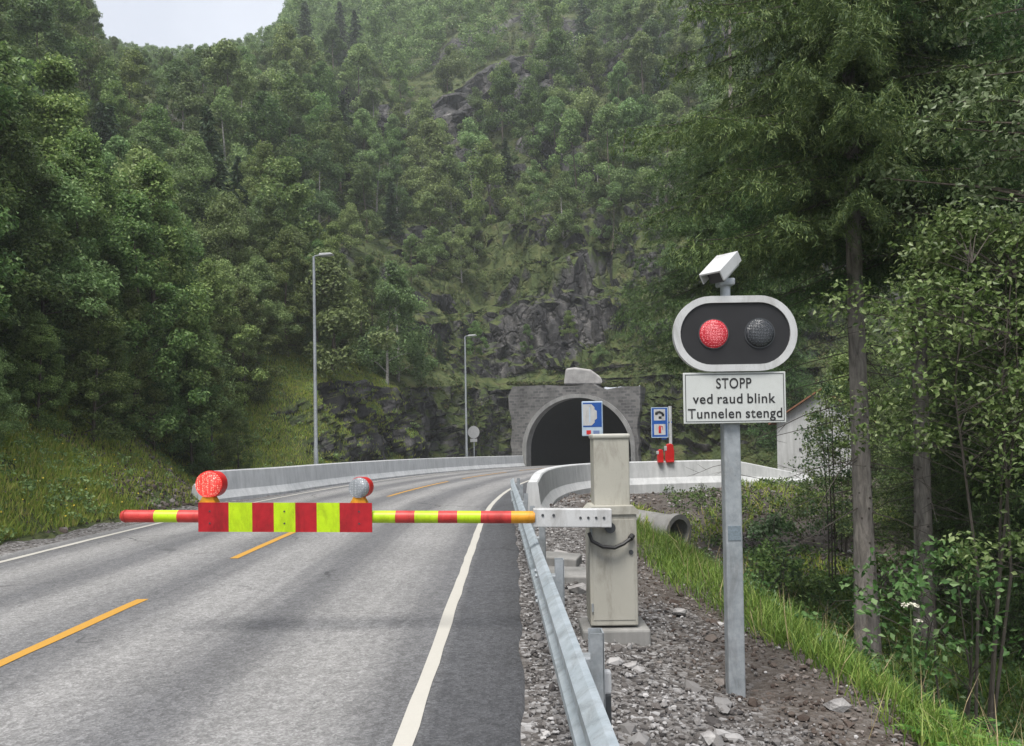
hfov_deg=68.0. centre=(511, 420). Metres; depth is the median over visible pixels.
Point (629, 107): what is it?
hillside tree
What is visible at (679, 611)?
rock
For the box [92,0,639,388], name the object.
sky
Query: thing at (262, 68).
hillside tree
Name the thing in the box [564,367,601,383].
rock block
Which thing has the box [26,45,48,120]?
hillside tree
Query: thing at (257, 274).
broadleaf tree
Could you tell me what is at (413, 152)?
hillside tree
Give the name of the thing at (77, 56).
hillside tree
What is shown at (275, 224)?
broadleaf tree
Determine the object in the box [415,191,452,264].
hillside tree
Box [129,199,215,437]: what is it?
broadleaf tree
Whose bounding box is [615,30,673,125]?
hillside tree
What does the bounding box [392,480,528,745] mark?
road edge line
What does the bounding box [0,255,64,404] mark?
broadleaf tree
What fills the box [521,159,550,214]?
hillside tree
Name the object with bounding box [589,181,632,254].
hillside tree
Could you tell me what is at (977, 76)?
birch tree
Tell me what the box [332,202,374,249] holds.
hillside tree
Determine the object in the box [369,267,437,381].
hillside tree
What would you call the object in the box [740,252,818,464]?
spruce tree
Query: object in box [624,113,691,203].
hillside tree
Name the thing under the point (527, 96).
hillside tree
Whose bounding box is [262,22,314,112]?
hillside tree
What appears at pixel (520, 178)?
hillside tree
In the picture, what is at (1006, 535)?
birch sapling
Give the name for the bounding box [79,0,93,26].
hillside tree
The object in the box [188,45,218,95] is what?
hillside tree
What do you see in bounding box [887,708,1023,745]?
fern
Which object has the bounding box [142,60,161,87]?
hillside tree
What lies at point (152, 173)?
broadleaf tree
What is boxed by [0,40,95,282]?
broadleaf tree
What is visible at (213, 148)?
hillside conifer
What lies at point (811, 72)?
spruce tree
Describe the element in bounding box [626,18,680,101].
hillside tree
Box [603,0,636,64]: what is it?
hillside tree
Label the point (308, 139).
hillside tree
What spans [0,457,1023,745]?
ground
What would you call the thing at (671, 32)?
hillside tree
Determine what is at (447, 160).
hillside tree
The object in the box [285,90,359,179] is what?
hillside tree
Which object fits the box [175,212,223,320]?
hillside tree
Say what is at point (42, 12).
hillside tree
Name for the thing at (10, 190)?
broadleaf tree
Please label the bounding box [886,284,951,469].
spruce tree
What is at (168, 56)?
hillside tree
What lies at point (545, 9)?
hillside tree
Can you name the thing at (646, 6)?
hillside tree
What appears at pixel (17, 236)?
broadleaf tree
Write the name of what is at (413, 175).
hillside tree
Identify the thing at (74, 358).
broadleaf tree
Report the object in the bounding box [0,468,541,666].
road centre line
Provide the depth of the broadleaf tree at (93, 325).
18.82 m
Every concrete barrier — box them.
[192,456,524,501]
[526,460,812,510]
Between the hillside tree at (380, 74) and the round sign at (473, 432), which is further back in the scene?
the hillside tree at (380, 74)
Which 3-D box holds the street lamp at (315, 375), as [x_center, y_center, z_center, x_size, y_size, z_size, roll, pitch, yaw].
[-7.438,-1.882,30.002,0.883,9.455,0.240,-1,-1,6]
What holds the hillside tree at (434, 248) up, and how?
on the mountain
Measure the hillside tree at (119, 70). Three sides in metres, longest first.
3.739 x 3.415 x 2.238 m
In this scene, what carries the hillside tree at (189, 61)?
on the mountain
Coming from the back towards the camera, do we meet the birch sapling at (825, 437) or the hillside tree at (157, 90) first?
the hillside tree at (157, 90)
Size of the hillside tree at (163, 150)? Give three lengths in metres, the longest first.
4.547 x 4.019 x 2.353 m
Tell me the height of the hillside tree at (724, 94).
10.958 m
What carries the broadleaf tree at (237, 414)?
on the mountain
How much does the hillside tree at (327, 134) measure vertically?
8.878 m
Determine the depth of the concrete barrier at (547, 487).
26.56 m
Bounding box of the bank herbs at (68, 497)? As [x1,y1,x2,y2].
[0,350,419,541]
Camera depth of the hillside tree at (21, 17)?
51.25 m
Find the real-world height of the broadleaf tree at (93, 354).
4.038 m
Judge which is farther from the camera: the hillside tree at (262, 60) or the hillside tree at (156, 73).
the hillside tree at (262, 60)
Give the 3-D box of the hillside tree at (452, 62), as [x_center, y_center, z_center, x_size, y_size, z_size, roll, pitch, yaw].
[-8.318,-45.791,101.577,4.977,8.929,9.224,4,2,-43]
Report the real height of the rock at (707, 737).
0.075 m
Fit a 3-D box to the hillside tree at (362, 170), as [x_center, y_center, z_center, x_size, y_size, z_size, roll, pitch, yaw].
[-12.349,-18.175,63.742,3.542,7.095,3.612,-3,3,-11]
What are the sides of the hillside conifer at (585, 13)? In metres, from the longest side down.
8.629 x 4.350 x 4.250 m
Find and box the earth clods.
[550,483,992,745]
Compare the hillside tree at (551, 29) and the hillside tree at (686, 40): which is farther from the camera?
the hillside tree at (551, 29)
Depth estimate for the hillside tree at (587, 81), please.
93.50 m
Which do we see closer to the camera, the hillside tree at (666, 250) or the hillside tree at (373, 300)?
the hillside tree at (373, 300)
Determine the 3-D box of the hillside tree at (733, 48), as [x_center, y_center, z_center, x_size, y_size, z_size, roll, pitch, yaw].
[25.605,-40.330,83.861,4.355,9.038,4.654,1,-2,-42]
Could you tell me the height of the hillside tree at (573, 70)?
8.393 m
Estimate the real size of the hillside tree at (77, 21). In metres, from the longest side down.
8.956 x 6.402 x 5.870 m
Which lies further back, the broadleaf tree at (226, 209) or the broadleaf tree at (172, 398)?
the broadleaf tree at (226, 209)
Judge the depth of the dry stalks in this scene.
6.87 m
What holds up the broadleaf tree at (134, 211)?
on the mountain
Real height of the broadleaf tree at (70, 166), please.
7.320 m
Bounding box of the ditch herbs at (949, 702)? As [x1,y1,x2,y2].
[670,532,1023,745]
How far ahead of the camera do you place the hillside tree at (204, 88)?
77.19 m
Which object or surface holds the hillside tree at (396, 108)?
on the mountain
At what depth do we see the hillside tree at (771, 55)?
68.80 m
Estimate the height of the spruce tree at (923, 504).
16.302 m
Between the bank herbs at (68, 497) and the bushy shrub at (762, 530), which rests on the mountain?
the bank herbs at (68, 497)
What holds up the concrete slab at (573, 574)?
on the ground at (762, 683)
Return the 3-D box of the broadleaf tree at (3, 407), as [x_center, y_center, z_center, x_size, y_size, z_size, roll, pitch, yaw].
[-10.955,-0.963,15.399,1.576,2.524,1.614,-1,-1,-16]
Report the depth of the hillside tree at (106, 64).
53.85 m
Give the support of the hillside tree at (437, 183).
on the mountain
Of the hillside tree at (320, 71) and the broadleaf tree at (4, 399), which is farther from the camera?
the hillside tree at (320, 71)
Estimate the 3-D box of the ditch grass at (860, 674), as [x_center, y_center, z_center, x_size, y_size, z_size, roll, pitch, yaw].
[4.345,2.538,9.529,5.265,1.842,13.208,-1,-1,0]
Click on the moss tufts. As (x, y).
(537, 383)
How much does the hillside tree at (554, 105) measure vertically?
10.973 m
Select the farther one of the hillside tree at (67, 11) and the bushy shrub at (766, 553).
the hillside tree at (67, 11)
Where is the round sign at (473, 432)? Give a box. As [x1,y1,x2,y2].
[468,426,478,456]
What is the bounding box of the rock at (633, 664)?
[622,661,637,667]
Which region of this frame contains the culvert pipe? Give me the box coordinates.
[636,509,691,543]
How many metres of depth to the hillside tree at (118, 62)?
68.92 m
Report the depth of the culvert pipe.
15.36 m
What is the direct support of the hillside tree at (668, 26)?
on the mountain
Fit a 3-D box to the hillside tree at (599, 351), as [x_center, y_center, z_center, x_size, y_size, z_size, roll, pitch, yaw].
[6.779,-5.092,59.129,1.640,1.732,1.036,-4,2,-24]
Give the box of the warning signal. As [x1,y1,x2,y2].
[672,251,797,697]
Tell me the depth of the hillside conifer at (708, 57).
86.97 m
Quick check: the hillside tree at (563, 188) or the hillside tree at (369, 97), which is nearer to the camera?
the hillside tree at (563, 188)
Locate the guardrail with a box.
[510,478,619,745]
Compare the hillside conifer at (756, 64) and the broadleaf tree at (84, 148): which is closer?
the broadleaf tree at (84, 148)
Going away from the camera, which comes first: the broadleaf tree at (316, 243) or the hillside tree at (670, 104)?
the broadleaf tree at (316, 243)
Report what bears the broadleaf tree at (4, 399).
on the mountain
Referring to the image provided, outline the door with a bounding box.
[590,519,635,620]
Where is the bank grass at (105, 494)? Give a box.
[0,342,424,541]
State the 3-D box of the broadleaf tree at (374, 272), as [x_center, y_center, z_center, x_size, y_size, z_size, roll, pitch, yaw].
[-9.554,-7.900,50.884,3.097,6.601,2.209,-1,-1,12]
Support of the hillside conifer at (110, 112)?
on the mountain
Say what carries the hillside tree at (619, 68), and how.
on the mountain
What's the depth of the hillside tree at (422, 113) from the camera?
89.69 m
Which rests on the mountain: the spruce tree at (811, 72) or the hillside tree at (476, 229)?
the hillside tree at (476, 229)
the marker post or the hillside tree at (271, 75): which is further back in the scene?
the hillside tree at (271, 75)
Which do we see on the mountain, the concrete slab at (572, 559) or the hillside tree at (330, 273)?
the hillside tree at (330, 273)
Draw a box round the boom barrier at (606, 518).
[120,433,650,645]
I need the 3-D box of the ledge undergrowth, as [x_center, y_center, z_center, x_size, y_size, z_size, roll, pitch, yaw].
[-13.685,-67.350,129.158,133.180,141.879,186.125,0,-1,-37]
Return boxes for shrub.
[744,510,806,598]
[744,536,834,610]
[794,535,1023,727]
[938,251,1023,588]
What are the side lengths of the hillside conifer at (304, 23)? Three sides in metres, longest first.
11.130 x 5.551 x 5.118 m
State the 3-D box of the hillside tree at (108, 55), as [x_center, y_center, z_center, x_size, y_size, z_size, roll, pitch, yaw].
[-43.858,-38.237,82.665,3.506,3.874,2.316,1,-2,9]
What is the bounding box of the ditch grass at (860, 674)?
[636,515,1023,745]
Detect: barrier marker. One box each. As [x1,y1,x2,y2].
[656,449,663,462]
[664,443,673,462]
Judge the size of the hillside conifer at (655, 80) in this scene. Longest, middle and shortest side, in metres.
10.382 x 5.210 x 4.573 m
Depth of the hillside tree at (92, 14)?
71.13 m
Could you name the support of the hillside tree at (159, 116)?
on the mountain
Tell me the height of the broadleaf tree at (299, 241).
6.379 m
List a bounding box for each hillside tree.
[0,8,14,31]
[1,0,35,44]
[1,0,92,131]
[2,49,71,272]
[3,0,120,111]
[14,0,87,85]
[15,55,75,227]
[25,32,59,93]
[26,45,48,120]
[35,0,94,49]
[39,0,91,52]
[54,16,91,83]
[70,36,116,99]
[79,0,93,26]
[80,145,176,282]
[81,56,136,137]
[82,8,109,51]
[83,0,104,37]
[86,79,131,141]
[98,47,154,130]
[99,135,130,173]
[103,59,119,74]
[106,36,121,60]
[106,51,118,64]
[110,120,165,178]
[116,69,137,112]
[116,72,145,103]
[117,48,129,60]
[127,102,206,191]
[137,49,160,87]
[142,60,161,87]
[145,63,190,125]
[152,59,204,146]
[152,63,165,82]
[153,72,186,116]
[155,139,180,169]
[157,49,169,76]
[157,52,174,86]
[164,70,225,158]
[164,130,205,229]
[168,173,213,279]
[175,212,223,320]
[179,52,205,87]
[181,53,191,68]
[185,45,244,131]
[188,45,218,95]
[189,38,268,157]
[191,64,216,95]
[201,43,254,112]
[210,85,258,176]
[219,59,272,140]
[223,46,256,114]
[224,159,254,208]
[233,67,298,153]
[237,74,290,160]
[240,90,317,186]
[247,70,343,185]
[250,49,265,72]
[256,155,333,297]
[258,42,271,65]
[260,31,306,89]
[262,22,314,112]
[271,60,298,107]
[275,60,308,120]
[282,193,310,254]
[282,246,399,377]
[283,110,316,182]
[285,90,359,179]
[285,113,350,148]
[290,35,325,108]
[293,179,338,234]
[301,60,345,133]
[303,140,345,222]
[307,121,368,222]
[311,107,375,199]
[319,22,352,84]
[328,95,354,129]
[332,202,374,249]
[335,43,384,120]
[342,37,382,99]
[344,161,385,242]
[346,259,434,384]
[349,79,390,151]
[351,108,379,179]
[352,117,381,164]
[352,133,413,212]
[368,264,384,305]
[369,58,392,103]
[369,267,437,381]
[370,128,412,193]
[375,154,426,222]
[377,158,419,218]
[381,113,410,165]
[384,103,413,148]
[387,59,416,111]
[400,96,454,146]
[400,233,425,283]
[401,146,425,180]
[405,118,456,210]
[408,159,465,226]
[415,144,480,226]
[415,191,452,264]
[416,225,449,277]
[418,43,473,99]
[425,118,460,166]
[443,224,487,284]
[451,117,499,197]
[456,86,496,144]
[458,216,489,267]
[462,139,516,225]
[463,191,499,226]
[466,321,489,354]
[475,65,525,147]
[482,60,525,132]
[505,173,546,229]
[507,89,558,162]
[514,170,540,215]
[518,0,577,78]
[518,28,581,113]
[519,324,532,353]
[520,61,561,124]
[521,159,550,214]
[525,96,584,185]
[534,74,589,154]
[536,9,568,51]
[543,163,578,211]
[545,170,582,240]
[546,109,600,208]
[558,310,578,338]
[560,59,578,107]
[563,86,606,144]
[568,34,611,105]
[575,38,604,86]
[575,126,654,206]
[580,131,619,208]
[585,102,635,198]
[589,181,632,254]
[590,77,638,139]
[591,344,609,364]
[595,2,624,52]
[598,97,643,205]
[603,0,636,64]
[606,60,636,130]
[613,47,666,97]
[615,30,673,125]
[616,94,660,168]
[619,124,671,203]
[624,0,668,66]
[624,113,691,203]
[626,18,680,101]
[634,93,697,202]
[655,0,689,58]
[655,241,687,285]
[661,136,715,202]
[663,29,688,77]
[664,30,697,89]
[667,21,704,106]
[670,61,710,119]
[677,161,726,210]
[681,80,727,173]
[687,27,709,69]
[702,0,741,55]
[704,50,750,142]
[708,56,743,86]
[709,84,765,161]
[731,15,755,82]
[747,27,799,78]
[757,33,795,138]
[1003,0,1023,21]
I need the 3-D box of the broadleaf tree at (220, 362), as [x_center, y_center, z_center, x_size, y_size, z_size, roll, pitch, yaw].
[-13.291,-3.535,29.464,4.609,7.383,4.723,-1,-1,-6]
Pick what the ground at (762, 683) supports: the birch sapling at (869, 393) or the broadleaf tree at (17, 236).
the birch sapling at (869, 393)
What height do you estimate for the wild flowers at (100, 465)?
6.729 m
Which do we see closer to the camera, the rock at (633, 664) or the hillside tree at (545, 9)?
the rock at (633, 664)
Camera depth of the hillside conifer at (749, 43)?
86.54 m
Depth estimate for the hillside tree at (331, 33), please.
99.98 m
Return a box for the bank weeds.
[590,478,912,581]
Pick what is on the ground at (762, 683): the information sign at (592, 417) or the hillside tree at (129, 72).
the information sign at (592, 417)
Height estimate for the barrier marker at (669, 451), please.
0.666 m
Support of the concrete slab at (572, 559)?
on the ground at (762, 683)
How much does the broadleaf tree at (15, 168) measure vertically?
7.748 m
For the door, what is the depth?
6.51 m
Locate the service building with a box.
[768,388,874,476]
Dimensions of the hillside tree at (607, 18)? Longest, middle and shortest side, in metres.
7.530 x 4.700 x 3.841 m
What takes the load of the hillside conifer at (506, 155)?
on the mountain
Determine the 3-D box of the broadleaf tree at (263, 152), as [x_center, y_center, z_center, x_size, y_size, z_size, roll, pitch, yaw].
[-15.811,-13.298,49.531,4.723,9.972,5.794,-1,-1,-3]
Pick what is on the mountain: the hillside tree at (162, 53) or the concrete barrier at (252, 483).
the hillside tree at (162, 53)
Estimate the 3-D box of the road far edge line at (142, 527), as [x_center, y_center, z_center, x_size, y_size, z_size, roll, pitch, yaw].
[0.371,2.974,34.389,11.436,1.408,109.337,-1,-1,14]
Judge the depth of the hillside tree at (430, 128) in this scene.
78.84 m
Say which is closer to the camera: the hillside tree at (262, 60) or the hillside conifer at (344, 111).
the hillside conifer at (344, 111)
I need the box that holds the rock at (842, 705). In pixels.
[823,697,851,712]
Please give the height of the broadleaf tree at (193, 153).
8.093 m
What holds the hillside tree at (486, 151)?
on the mountain
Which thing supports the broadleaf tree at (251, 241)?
on the mountain
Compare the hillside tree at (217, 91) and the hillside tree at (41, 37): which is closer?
the hillside tree at (41, 37)
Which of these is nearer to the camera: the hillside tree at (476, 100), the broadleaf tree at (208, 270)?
the broadleaf tree at (208, 270)
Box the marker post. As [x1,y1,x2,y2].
[605,669,611,724]
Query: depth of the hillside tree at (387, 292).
45.09 m
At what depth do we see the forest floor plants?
17.10 m
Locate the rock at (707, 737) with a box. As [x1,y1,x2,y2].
[700,730,715,744]
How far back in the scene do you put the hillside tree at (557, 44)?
85.58 m
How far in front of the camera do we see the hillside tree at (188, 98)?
55.45 m
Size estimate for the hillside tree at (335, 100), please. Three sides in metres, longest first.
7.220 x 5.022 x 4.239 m
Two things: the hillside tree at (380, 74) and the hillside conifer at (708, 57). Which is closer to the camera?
the hillside conifer at (708, 57)
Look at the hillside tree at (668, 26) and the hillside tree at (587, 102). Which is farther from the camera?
the hillside tree at (668, 26)
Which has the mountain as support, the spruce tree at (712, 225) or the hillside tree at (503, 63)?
the hillside tree at (503, 63)
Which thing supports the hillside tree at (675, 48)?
on the mountain
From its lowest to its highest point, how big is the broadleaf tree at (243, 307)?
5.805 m
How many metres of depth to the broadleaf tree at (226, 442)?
25.97 m
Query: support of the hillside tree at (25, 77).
on the mountain
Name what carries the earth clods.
on the ground at (762, 683)
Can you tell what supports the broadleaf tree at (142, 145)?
on the mountain
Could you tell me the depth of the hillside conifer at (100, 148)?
41.43 m
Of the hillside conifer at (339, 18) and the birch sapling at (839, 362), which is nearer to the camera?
the birch sapling at (839, 362)
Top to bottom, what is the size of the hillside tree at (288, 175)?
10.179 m
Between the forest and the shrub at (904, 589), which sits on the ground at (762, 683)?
the shrub at (904, 589)
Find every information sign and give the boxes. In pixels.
[582,401,602,435]
[651,406,671,443]
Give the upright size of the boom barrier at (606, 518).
1.868 m
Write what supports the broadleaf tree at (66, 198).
on the mountain
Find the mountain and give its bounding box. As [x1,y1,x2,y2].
[0,0,977,544]
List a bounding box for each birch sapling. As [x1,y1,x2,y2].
[783,370,876,579]
[791,352,885,552]
[803,323,908,515]
[974,444,1023,545]
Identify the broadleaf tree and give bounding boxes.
[0,0,33,91]
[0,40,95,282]
[0,83,28,318]
[0,83,94,388]
[0,149,155,396]
[0,155,21,232]
[0,161,125,406]
[0,206,88,402]
[0,245,18,387]
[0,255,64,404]
[0,347,29,448]
[0,349,20,416]
[3,310,79,430]
[4,52,109,324]
[21,126,163,367]
[43,287,141,442]
[50,285,112,410]
[52,323,147,416]
[66,189,210,439]
[82,298,134,429]
[94,155,229,446]
[96,140,196,264]
[98,239,219,400]
[98,289,167,440]
[107,177,210,437]
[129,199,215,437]
[134,333,184,451]
[144,257,237,388]
[164,134,224,261]
[174,338,221,475]
[175,219,224,396]
[177,304,235,417]
[177,353,242,470]
[192,190,269,317]
[192,257,269,420]
[208,258,258,377]
[210,205,268,311]
[214,283,287,403]
[217,255,300,367]
[222,409,261,468]
[231,140,301,251]
[234,192,286,297]
[246,197,300,329]
[250,229,320,356]
[261,224,311,322]
[267,249,328,348]
[296,239,345,347]
[298,220,336,307]
[309,221,361,352]
[337,256,385,352]
[350,254,390,339]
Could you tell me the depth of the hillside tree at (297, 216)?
53.45 m
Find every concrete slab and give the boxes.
[546,551,581,566]
[548,566,585,583]
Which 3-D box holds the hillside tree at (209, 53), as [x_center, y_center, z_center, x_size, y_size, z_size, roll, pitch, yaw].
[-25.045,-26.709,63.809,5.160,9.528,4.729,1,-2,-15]
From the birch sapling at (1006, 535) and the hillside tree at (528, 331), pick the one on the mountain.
the hillside tree at (528, 331)
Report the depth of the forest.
115.56 m
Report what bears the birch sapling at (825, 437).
on the ground at (762, 683)
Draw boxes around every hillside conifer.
[87,101,113,183]
[94,143,114,179]
[103,105,121,172]
[192,105,239,262]
[227,155,250,210]
[294,2,314,53]
[327,1,349,60]
[329,36,343,65]
[335,94,364,195]
[346,10,370,70]
[378,181,405,235]
[379,1,395,23]
[436,334,446,364]
[498,138,515,186]
[573,0,595,43]
[648,46,677,130]
[694,0,724,78]
[735,1,755,75]
[749,49,766,94]
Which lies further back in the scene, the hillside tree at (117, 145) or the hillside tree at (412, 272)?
the hillside tree at (412, 272)
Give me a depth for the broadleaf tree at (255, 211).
44.76 m
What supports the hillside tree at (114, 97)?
on the mountain
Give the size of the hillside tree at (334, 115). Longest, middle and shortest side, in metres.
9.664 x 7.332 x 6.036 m
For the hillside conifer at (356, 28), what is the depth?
117.91 m
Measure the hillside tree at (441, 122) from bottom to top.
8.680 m
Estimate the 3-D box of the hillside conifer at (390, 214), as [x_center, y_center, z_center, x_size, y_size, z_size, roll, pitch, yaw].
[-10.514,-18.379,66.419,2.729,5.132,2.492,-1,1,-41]
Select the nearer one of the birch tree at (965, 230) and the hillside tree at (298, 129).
the birch tree at (965, 230)
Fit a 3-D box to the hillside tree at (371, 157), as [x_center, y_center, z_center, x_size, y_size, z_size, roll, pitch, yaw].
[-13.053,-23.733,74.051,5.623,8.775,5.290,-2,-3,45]
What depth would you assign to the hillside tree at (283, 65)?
76.22 m
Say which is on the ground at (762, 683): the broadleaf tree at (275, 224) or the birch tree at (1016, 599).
the birch tree at (1016, 599)
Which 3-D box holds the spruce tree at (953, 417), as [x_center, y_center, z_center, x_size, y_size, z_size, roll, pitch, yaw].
[10.913,-2.911,15.975,4.874,13.302,4.849,0,-1,-38]
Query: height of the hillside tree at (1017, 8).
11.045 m
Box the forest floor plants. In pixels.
[659,470,1023,739]
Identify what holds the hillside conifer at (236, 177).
on the mountain
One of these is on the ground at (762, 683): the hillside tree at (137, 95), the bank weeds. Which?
the bank weeds
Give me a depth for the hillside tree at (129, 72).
57.05 m
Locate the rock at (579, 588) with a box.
[568,583,585,593]
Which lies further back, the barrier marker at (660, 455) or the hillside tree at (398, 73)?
the hillside tree at (398, 73)
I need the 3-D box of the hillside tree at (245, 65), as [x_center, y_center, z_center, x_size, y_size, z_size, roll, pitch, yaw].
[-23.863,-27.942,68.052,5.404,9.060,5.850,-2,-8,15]
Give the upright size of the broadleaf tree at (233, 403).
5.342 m
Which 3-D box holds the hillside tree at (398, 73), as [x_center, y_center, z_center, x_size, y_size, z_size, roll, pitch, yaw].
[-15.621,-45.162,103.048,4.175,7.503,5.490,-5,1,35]
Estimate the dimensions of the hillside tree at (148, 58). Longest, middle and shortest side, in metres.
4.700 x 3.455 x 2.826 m
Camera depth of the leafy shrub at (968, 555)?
6.38 m
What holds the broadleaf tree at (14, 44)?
on the mountain
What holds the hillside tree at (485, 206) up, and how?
on the mountain
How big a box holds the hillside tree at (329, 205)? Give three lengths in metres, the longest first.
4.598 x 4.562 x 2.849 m
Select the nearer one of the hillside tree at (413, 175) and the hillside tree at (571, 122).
the hillside tree at (571, 122)
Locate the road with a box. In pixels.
[0,464,568,745]
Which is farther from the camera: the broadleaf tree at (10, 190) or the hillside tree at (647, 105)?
the hillside tree at (647, 105)
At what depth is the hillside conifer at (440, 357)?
57.77 m
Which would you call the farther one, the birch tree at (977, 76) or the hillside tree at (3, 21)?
the hillside tree at (3, 21)
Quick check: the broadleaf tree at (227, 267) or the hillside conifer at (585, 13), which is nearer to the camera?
the broadleaf tree at (227, 267)
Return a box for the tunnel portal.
[508,383,645,466]
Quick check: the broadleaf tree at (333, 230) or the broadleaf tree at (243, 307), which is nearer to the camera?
the broadleaf tree at (243, 307)
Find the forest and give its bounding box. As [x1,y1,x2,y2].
[95,0,704,95]
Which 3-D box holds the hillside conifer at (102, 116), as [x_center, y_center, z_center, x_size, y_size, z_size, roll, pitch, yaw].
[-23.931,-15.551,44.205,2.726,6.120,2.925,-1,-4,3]
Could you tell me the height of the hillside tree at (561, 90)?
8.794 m
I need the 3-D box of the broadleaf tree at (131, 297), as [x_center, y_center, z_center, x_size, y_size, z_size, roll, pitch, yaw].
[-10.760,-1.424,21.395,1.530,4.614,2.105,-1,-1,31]
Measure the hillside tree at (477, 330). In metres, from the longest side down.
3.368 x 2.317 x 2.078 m
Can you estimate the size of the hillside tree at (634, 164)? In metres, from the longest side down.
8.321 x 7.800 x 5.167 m
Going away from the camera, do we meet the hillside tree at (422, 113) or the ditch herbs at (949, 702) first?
the ditch herbs at (949, 702)
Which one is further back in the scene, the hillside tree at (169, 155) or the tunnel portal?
the tunnel portal
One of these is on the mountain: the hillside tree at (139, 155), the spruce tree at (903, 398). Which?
the hillside tree at (139, 155)
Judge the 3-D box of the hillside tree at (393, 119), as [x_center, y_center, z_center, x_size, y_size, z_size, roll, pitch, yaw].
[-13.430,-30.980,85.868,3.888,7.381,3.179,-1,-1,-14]
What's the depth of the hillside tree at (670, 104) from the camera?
63.41 m
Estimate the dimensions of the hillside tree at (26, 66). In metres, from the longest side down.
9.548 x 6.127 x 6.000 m
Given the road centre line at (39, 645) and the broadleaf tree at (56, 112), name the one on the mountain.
the broadleaf tree at (56, 112)
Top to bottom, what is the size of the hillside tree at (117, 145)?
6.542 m
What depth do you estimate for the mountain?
61.47 m
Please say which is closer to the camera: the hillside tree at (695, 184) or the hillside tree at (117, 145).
the hillside tree at (117, 145)
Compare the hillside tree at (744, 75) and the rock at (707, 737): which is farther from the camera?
the hillside tree at (744, 75)
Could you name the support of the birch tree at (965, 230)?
on the ground at (762, 683)
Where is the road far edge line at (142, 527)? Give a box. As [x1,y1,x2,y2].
[0,464,567,562]
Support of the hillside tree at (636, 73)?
on the mountain
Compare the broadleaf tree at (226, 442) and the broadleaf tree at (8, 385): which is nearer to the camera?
the broadleaf tree at (8, 385)
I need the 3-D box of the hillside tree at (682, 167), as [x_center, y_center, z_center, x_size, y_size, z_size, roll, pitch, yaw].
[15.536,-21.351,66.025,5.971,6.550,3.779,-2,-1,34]
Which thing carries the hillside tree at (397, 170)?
on the mountain
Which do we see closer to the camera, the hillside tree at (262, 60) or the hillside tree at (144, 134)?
the hillside tree at (144, 134)
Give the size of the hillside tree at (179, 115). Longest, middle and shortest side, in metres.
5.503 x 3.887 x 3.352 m
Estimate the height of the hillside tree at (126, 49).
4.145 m
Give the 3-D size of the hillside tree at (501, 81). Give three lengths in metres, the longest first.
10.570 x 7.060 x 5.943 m
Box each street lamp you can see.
[312,253,333,463]
[464,334,476,456]
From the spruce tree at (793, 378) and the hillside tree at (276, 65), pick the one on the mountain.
the hillside tree at (276, 65)
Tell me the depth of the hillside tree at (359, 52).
91.34 m
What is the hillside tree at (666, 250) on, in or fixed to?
on the mountain
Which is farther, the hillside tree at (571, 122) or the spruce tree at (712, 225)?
the hillside tree at (571, 122)
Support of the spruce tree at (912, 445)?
on the ground at (762, 683)
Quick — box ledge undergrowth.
[48,0,972,446]
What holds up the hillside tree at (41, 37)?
on the mountain
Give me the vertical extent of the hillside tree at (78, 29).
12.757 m
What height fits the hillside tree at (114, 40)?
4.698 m
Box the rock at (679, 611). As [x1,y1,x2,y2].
[673,608,686,615]
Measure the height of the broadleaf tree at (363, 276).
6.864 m
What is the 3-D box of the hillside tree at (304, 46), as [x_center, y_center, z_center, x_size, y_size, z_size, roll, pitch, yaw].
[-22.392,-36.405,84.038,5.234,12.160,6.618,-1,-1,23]
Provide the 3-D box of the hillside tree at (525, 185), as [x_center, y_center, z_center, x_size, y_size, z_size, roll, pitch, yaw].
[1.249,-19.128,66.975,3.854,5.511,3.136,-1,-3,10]
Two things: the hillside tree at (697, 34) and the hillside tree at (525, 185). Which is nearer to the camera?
the hillside tree at (525, 185)
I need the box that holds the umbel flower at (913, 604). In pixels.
[901,602,922,705]
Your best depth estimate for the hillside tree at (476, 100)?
90.10 m
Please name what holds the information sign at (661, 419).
on the ground at (762, 683)
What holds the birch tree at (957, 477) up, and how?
on the ground at (762, 683)
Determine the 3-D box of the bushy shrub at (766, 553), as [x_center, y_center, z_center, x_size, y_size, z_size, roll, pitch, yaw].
[4.179,2.540,12.136,1.723,1.376,1.663,-1,-1,0]
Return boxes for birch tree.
[801,193,1023,738]
[858,0,1023,282]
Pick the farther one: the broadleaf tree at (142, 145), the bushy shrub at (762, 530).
the broadleaf tree at (142, 145)
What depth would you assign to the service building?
36.12 m
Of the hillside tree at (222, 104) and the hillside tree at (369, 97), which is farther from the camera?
the hillside tree at (369, 97)
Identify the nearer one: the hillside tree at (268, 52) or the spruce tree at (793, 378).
the spruce tree at (793, 378)
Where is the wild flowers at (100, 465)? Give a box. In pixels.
[0,409,356,516]
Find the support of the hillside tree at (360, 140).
on the mountain
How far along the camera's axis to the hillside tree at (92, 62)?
57.71 m
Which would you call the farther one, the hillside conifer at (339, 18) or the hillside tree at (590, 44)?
the hillside conifer at (339, 18)
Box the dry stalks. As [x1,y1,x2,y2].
[637,512,1023,745]
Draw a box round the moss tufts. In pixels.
[506,381,646,386]
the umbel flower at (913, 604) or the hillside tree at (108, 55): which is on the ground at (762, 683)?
the umbel flower at (913, 604)
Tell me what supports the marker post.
on the ground at (762, 683)
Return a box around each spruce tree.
[609,0,1023,662]
[610,5,847,525]
[712,0,1023,646]
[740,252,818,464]
[823,244,907,477]
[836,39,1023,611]
[870,116,963,516]
[871,194,988,548]
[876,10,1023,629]
[883,284,943,476]
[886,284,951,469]
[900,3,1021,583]
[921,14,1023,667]
[987,389,1023,632]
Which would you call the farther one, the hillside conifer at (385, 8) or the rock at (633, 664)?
the hillside conifer at (385, 8)

